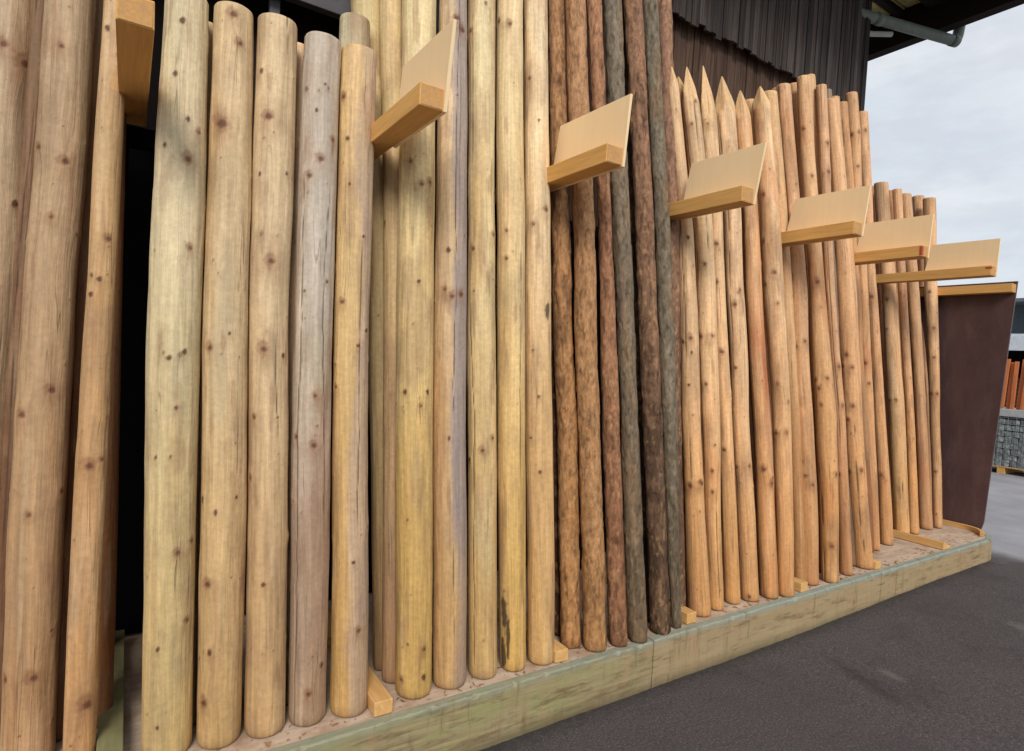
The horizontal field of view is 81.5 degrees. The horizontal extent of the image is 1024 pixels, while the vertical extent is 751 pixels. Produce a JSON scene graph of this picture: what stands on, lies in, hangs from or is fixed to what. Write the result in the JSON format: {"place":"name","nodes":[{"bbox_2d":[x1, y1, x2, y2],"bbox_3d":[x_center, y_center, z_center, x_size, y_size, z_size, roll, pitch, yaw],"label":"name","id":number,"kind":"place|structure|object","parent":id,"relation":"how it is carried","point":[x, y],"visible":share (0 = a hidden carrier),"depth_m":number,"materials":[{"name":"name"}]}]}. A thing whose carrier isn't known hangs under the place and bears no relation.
{"place":"outdoors","nodes":[
{"label":"outdoors","id":0,"kind":"place"},
{"bbox_2d":[479,466,1023,750],"bbox_3d":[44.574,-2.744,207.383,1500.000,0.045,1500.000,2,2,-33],"label":"ground","id":1,"kind":"structure","parent":0,"point":[937,665],"depth_m":2.84,"materials":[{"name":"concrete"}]},
{"bbox_2d":[55,0,1017,750],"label":"timber rack","id":2,"kind":"object","parent":1,"relation":"on","point":[975,324],"visible":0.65,"depth_m":2.68,"materials":[{"name":"brown paint"}]},
{"bbox_2d":[0,0,30,495],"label":"round post","id":3,"kind":"object","parent":2,"relation":"on","point":[14,32],"visible":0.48,"depth_m":1.89,"materials":[{"name":"brown wood"}]},
{"bbox_2d":[0,0,44,727],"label":"round post","id":4,"kind":"object","parent":2,"relation":"on","point":[30,107],"visible":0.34,"depth_m":1.90,"materials":[{"name":"brown wood"}]},
{"bbox_2d":[0,0,95,750],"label":"round post","id":5,"kind":"object","parent":2,"relation":"on","point":[35,537],"visible":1,"depth_m":1.81,"materials":[{"name":"brown wood"}]},
{"bbox_2d":[56,0,103,741],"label":"round post","id":6,"kind":"object","parent":2,"relation":"on","point":[82,275],"visible":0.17,"depth_m":1.94,"materials":[{"name":"brown wood"}]},
{"bbox_2d":[62,0,124,750],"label":"round post","id":7,"kind":"object","parent":2,"relation":"on","point":[84,613],"visible":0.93,"depth_m":1.82,"materials":[{"name":"brown wood"}]},
{"bbox_2d":[96,113,126,727],"bbox_3d":[-1.407,-0.809,2.076,0.100,3.878,0.556,2,2,-38],"label":"round post","id":8,"kind":"object","parent":2,"relation":"on","point":[107,642],"visible":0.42,"depth_m":1.98,"materials":[{"name":"brown wood"}]},
{"bbox_2d":[141,0,208,750],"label":"round post","id":9,"kind":"object","parent":2,"relation":"on","point":[173,326],"visible":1,"depth_m":1.87,"materials":[{"name":"beige wood"}]},
{"bbox_2d":[192,21,212,724],"bbox_3d":[-1.088,-0.058,2.080,0.075,2.414,0.362,2,2,-38],"label":"round post","id":10,"kind":"object","parent":2,"relation":"on","point":[198,505],"visible":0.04,"depth_m":2.02,"materials":[{"name":"brown wood"}]},
{"bbox_2d":[196,1,253,748],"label":"round post","id":11,"kind":"object","parent":2,"relation":"on","point":[221,581],"visible":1,"depth_m":1.94,"materials":[{"name":"beige wood"}]},
{"bbox_2d":[244,12,296,738],"bbox_3d":[-0.840,-0.053,2.064,0.144,2.434,0.426,2,2,-33],"label":"round post","id":12,"kind":"object","parent":2,"relation":"on","point":[269,280],"visible":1,"depth_m":2.01,"materials":[{"name":"beige wood"}]},
{"bbox_2d":[285,42,303,705],"bbox_3d":[-0.820,-0.055,2.223,0.084,2.430,0.373,2,2,-33],"label":"round post","id":13,"kind":"object","parent":2,"relation":"on","point":[300,54],"visible":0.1,"depth_m":2.19,"materials":[{"name":"brown wood"}]},
{"bbox_2d":[288,31,340,726],"bbox_3d":[-0.715,-0.041,2.135,0.140,2.419,0.418,2,2,-27],"label":"round post","id":14,"kind":"object","parent":2,"relation":"on","point":[312,368],"visible":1,"depth_m":2.08,"materials":[{"name":"beige wood"}]},
{"bbox_2d":[330,44,376,717],"bbox_3d":[-0.586,-0.033,2.201,0.152,2.413,0.425,2,2,-33],"label":"round post","id":15,"kind":"object","parent":2,"relation":"on","point":[349,615],"visible":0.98,"depth_m":2.14,"materials":[{"name":"beige wood"}]},
{"bbox_2d":[337,12,369,193],"bbox_3d":[-0.630,-0.133,2.320,0.126,2.599,0.417,2,2,-33],"label":"round post","id":16,"kind":"object","parent":2,"relation":"on","point":[354,27],"visible":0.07,"depth_m":2.35,"materials":[{"name":"beige wood"}]},
{"bbox_2d":[350,0,383,670],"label":"round post","id":17,"kind":"object","parent":2,"relation":"on","point":[368,10],"visible":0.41,"depth_m":2.43,"materials":[{"name":"brown wood"}]},
{"bbox_2d":[379,0,401,683],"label":"round post","id":18,"kind":"object","parent":2,"relation":"on","point":[390,11],"visible":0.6,"depth_m":2.38,"materials":[{"name":"beige wood"}]},
{"bbox_2d":[395,0,435,698],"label":"round post","id":19,"kind":"object","parent":2,"relation":"on","point":[414,444],"visible":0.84,"depth_m":2.26,"materials":[{"name":"beige wood"}]},
{"bbox_2d":[432,0,467,688],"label":"round post","id":20,"kind":"object","parent":2,"relation":"on","point":[449,494],"visible":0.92,"depth_m":2.35,"materials":[{"name":"beige wood"}]},
{"bbox_2d":[467,0,496,679],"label":"round post","id":21,"kind":"object","parent":2,"relation":"on","point":[482,510],"visible":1,"depth_m":2.44,"materials":[{"name":"beige wood"}]},
{"bbox_2d":[496,0,525,671],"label":"round post","id":22,"kind":"object","parent":2,"relation":"on","point":[511,470],"visible":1,"depth_m":2.51,"materials":[{"name":"beige wood"}]},
{"bbox_2d":[524,0,554,664],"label":"round post","id":23,"kind":"object","parent":2,"relation":"on","point":[540,515],"visible":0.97,"depth_m":2.58,"materials":[{"name":"beige wood"}]},
{"bbox_2d":[547,0,559,635],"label":"bark pole","id":24,"kind":"object","parent":2,"relation":"on","point":[556,558],"visible":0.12,"depth_m":2.79,"materials":[{"name":"brown wood"}]},
{"bbox_2d":[548,0,580,648],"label":"bark pole","id":25,"kind":"object","parent":2,"relation":"on","point":[568,503],"visible":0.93,"depth_m":2.72,"materials":[{"name":"brown wood"}]},
{"bbox_2d":[565,0,606,651],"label":"bark pole","id":26,"kind":"object","parent":2,"relation":"on","point":[591,511],"visible":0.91,"depth_m":2.70,"materials":[{"name":"brown wood"}]},
{"bbox_2d":[216,535,980,750],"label":"wood chips","id":27,"kind":"object","parent":2,"relation":"on","point":[269,742],"visible":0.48,"depth_m":2.35,"materials":[{"name":"brown wood"}]},
{"bbox_2d":[586,0,627,646],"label":"bark pole","id":28,"kind":"object","parent":2,"relation":"on","point":[616,582],"visible":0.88,"depth_m":2.75,"materials":[{"name":"brown wood"}]},
{"bbox_2d":[603,0,647,642],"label":"bark pole","id":29,"kind":"object","parent":2,"relation":"on","point":[637,628],"visible":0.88,"depth_m":2.80,"materials":[{"name":"brown wood"}]},
{"bbox_2d":[622,0,649,621],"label":"bark pole","id":30,"kind":"object","parent":2,"relation":"on","point":[631,199],"visible":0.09,"depth_m":3.02,"materials":[{"name":"brown wood"}]},
{"bbox_2d":[623,0,670,634],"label":"bark pole","id":31,"kind":"object","parent":2,"relation":"on","point":[653,459],"visible":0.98,"depth_m":2.90,"materials":[{"name":"brown wood"}]},
{"bbox_2d":[642,0,681,628],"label":"bark pole","id":32,"kind":"object","parent":2,"relation":"on","point":[663,260],"visible":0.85,"depth_m":2.99,"materials":[{"name":"brown wood"}]},
{"bbox_2d":[658,0,685,606],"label":"bark pole","id":33,"kind":"object","parent":2,"relation":"on","point":[666,29],"visible":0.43,"depth_m":3.18,"materials":[{"name":"brown wood"}]},
{"bbox_2d":[677,76,688,606],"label":"pointed stake","id":34,"kind":"object","parent":2,"relation":"on","point":[681,84],"visible":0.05,"depth_m":3.35,"materials":[{"name":"brown wood"}]},
{"bbox_2d":[669,66,710,616],"bbox_3d":[0.950,-0.230,3.168,0.124,2.915,0.436,2,2,-42],"label":"pointed stake","id":35,"kind":"object","parent":2,"relation":"on","point":[698,589],"visible":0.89,"depth_m":3.12,"materials":[{"name":"brown wood"}]},
{"bbox_2d":[682,67,723,610],"bbox_3d":[1.064,-0.244,3.271,0.440,2.949,0.149,5,3,44],"label":"pointed stake","id":36,"kind":"object","parent":2,"relation":"on","point":[708,343],"visible":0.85,"depth_m":3.23,"materials":[{"name":"brown wood"}]},
{"bbox_2d":[699,66,740,603],"bbox_3d":[1.177,-0.273,3.354,0.440,3.013,0.114,5,3,44],"label":"pointed stake","id":37,"kind":"object","parent":2,"relation":"on","point":[731,574],"visible":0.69,"depth_m":3.31,"materials":[{"name":"brown wood"}]},
{"bbox_2d":[715,76,758,601],"bbox_3d":[1.296,-0.255,3.404,0.122,2.988,0.442,1,3,-44],"label":"pointed stake","id":38,"kind":"object","parent":2,"relation":"on","point":[736,316],"visible":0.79,"depth_m":3.36,"materials":[{"name":"brown wood"}]},
{"bbox_2d":[741,208,759,588],"bbox_3d":[1.430,-0.124,3.584,0.088,2.729,0.409,2,2,-41],"label":"pointed stake","id":39,"kind":"object","parent":2,"relation":"on","point":[751,424],"visible":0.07,"depth_m":3.53,"materials":[{"name":"brown wood"}]},
{"bbox_2d":[735,90,778,598],"bbox_3d":[1.427,-0.223,3.459,0.112,2.934,0.446,1,3,-45],"label":"pointed stake","id":40,"kind":"object","parent":2,"relation":"on","point":[766,533],"visible":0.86,"depth_m":3.41,"materials":[{"name":"beige wood"}]},
{"bbox_2d":[746,99,775,524],"bbox_3d":[1.544,-0.234,3.662,0.108,2.957,0.446,1,3,-44],"label":"pointed stake","id":41,"kind":"object","parent":2,"relation":"on","point":[749,102],"visible":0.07,"depth_m":3.63,"materials":[{"name":"brown wood"}]},
{"bbox_2d":[752,86,794,597],"bbox_3d":[1.554,-0.245,3.510,0.135,2.989,0.444,2,2,-41],"label":"pointed stake","id":42,"kind":"object","parent":2,"relation":"on","point":[773,287],"visible":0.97,"depth_m":3.47,"materials":[{"name":"beige wood"}]},
{"bbox_2d":[764,90,805,580],"bbox_3d":[1.702,-0.264,3.708,0.462,3.030,0.132,5,2,40],"label":"pole","id":43,"kind":"object","parent":2,"relation":"on","point":[799,523],"visible":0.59,"depth_m":3.66,"materials":[{"name":"brown wood"}]},
{"bbox_2d":[776,83,818,585],"bbox_3d":[1.796,-0.293,3.726,0.143,3.098,0.464,2,2,-42],"label":"round pole","id":44,"kind":"object","parent":2,"relation":"on","point":[798,266],"visible":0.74,"depth_m":3.69,"materials":[{"name":"brown wood"}]},
{"bbox_2d":[790,82,820,572],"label":"round pole","id":45,"kind":"object","parent":2,"relation":"on","point":[794,103],"visible":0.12,"depth_m":3.93,"materials":[{"name":"brown wood"}]},
{"bbox_2d":[797,75,838,582],"bbox_3d":[1.962,-0.336,3.796,0.154,3.197,0.478,2,2,-39],"label":"round pole","id":46,"kind":"object","parent":2,"relation":"on","point":[825,423],"visible":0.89,"depth_m":3.74,"materials":[{"name":"beige wood"}]},
{"bbox_2d":[807,74,839,569],"bbox_3d":[2.123,-0.399,4.026,0.103,3.326,0.476,1,3,-44],"label":"round pole","id":47,"kind":"object","parent":2,"relation":"on","point":[813,79],"visible":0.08,"depth_m":4.06,"materials":[{"name":"brown wood"}]},
{"bbox_2d":[816,84,852,575],"bbox_3d":[2.127,-0.347,3.931,0.097,3.229,0.463,2,2,-39],"label":"round pole","id":48,"kind":"object","parent":2,"relation":"on","point":[845,555],"visible":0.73,"depth_m":3.90,"materials":[{"name":"beige wood"}]},
{"bbox_2d":[832,96,840,117],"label":"round pole","id":49,"kind":"object","parent":2,"relation":"on","point":[838,97],"visible":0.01,"depth_m":4.24,"materials":[{"name":"brown wood"}]},
{"bbox_2d":[827,89,855,565],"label":"round pole","id":50,"kind":"object","parent":2,"relation":"on","point":[829,93],"visible":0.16,"depth_m":4.07,"materials":[{"name":"brown wood"}]},
{"bbox_2d":[827,98,872,569],"bbox_3d":[2.302,-0.321,4.070,0.133,3.188,0.507,1,3,-45],"label":"round pole","id":51,"kind":"object","parent":2,"relation":"on","point":[848,322],"visible":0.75,"depth_m":4.01,"materials":[{"name":"brown wood"}]},
{"bbox_2d":[840,101,873,552],"bbox_3d":[2.578,-0.403,4.465,0.100,3.356,0.489,2,2,-39],"label":"round pole","id":52,"kind":"object","parent":2,"relation":"on","point":[846,142],"visible":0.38,"depth_m":4.43,"materials":[{"name":"beige wood"}]},
{"bbox_2d":[845,91,879,550],"bbox_3d":[2.670,-0.455,4.526,0.107,3.468,0.494,2,2,-33],"label":"round pole","id":53,"kind":"object","parent":2,"relation":"on","point":[851,98],"visible":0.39,"depth_m":4.49,"materials":[{"name":"brown wood"}]},
{"bbox_2d":[859,111,893,545],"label":"round pole","id":54,"kind":"object","parent":2,"relation":"on","point":[885,508],"visible":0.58,"depth_m":4.61,"materials":[{"name":"beige wood"}]},
{"bbox_2d":[872,186,893,528],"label":"round pole","id":55,"kind":"object","parent":2,"relation":"on","point":[879,293],"visible":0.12,"depth_m":5.12,"materials":[{"name":"brown wood"}]},
{"bbox_2d":[874,182,909,532],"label":"round pole","id":56,"kind":"object","parent":2,"relation":"on","point":[896,418],"visible":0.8,"depth_m":4.93,"materials":[{"name":"brown wood"}]},
{"bbox_2d":[889,190,904,402],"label":"round pole","id":57,"kind":"object","parent":2,"relation":"on","point":[891,203],"visible":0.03,"depth_m":5.24,"materials":[{"name":"brown wood"}]},
{"bbox_2d":[892,189,919,533],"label":"round pole","id":58,"kind":"object","parent":2,"relation":"on","point":[908,387],"visible":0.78,"depth_m":5.00,"materials":[{"name":"brown wood"}]},
{"bbox_2d":[902,193,932,529],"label":"round pole","id":59,"kind":"object","parent":2,"relation":"on","point":[923,475],"visible":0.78,"depth_m":5.17,"materials":[{"name":"brown wood"}]},
{"bbox_2d":[912,195,931,499],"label":"round pole","id":60,"kind":"object","parent":2,"relation":"on","point":[917,203],"visible":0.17,"depth_m":5.52,"materials":[{"name":"brown wood"}]},
{"bbox_2d":[922,197,942,527],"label":"round pole","id":61,"kind":"object","parent":2,"relation":"on","point":[931,299],"visible":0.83,"depth_m":5.28,"materials":[{"name":"brown wood"}]},
{"bbox_2d":[126,0,1023,247],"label":"timber building","id":62,"kind":"structure","parent":1,"relation":"on","point":[747,48],"depth_m":4.77,"materials":[{"name":"brown wood"}]},
{"bbox_2d":[992,464,1023,473],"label":"pallet","id":63,"kind":"object","parent":1,"relation":"on","point":[1003,470],"visible":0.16,"depth_m":9.63,"materials":[{"name":"beige wood"}]},
{"bbox_2d":[993,416,1023,468],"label":"stone cage","id":64,"kind":"object","parent":63,"relation":"on","point":[1009,448],"visible":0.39,"depth_m":9.54,"materials":[{"name":"stone"}]},
{"bbox_2d":[1000,407,1023,417],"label":"stone slab","id":65,"kind":"structure","parent":64,"relation":"on","point":[1014,412],"depth_m":9.49,"materials":[{"name":"grey stone"}]},
{"bbox_2d":[1001,359,1010,407],"bbox_3d":[8.059,0.135,9.708,0.040,0.807,0.091,2,2,-33],"label":"orange slat","id":66,"kind":"object","parent":65,"relation":"on","point":[1005,382],"visible":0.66,"depth_m":9.69,"materials":[{"name":"orange wood"}]},
{"bbox_2d":[1006,362,1014,408],"bbox_3d":[8.130,0.164,9.688,0.040,0.758,0.073,2,2,-33],"label":"orange slat","id":67,"kind":"object","parent":65,"relation":"on","point":[1010,385],"visible":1,"depth_m":9.68,"materials":[{"name":"brown wood"}]},
{"bbox_2d":[1009,361,1019,408],"bbox_3d":[8.124,0.160,9.606,0.040,0.771,0.072,2,2,-33],"label":"orange slat","id":68,"kind":"object","parent":65,"relation":"on","point":[1014,385],"visible":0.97,"depth_m":9.59,"materials":[{"name":"orange wood"}]},
{"bbox_2d":[1016,359,1023,409],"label":"orange slat","id":69,"kind":"object","parent":65,"relation":"on","point":[1020,391],"visible":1,"depth_m":9.56,"materials":[{"name":"orange wood"}]},
{"bbox_2d":[1020,387,1023,409],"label":"orange slat","id":70,"kind":"object","parent":65,"relation":"on","point":[1022,404],"visible":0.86,"depth_m":9.50,"materials":[{"name":"orange wood"}]},
{"bbox_2d":[1004,378,1019,417],"bbox_3d":[15.374,0.846,19.097,1.000,1.600,2.300,2,2,-33],"label":"plank stack","id":71,"kind":"object","parent":1,"relation":"on","point":[1018,382],"depth_m":18.16,"materials":[{"name":"brown wood"}]},
{"bbox_2d":[864,4,1023,297],"label":"sky","id":72,"kind":"structure","parent":0,"point":[946,123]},
{"bbox_2d":[1007,298,1023,389],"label":"yard shed","id":73,"kind":"structure","parent":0,"point":[1016,350],"depth_m":18.52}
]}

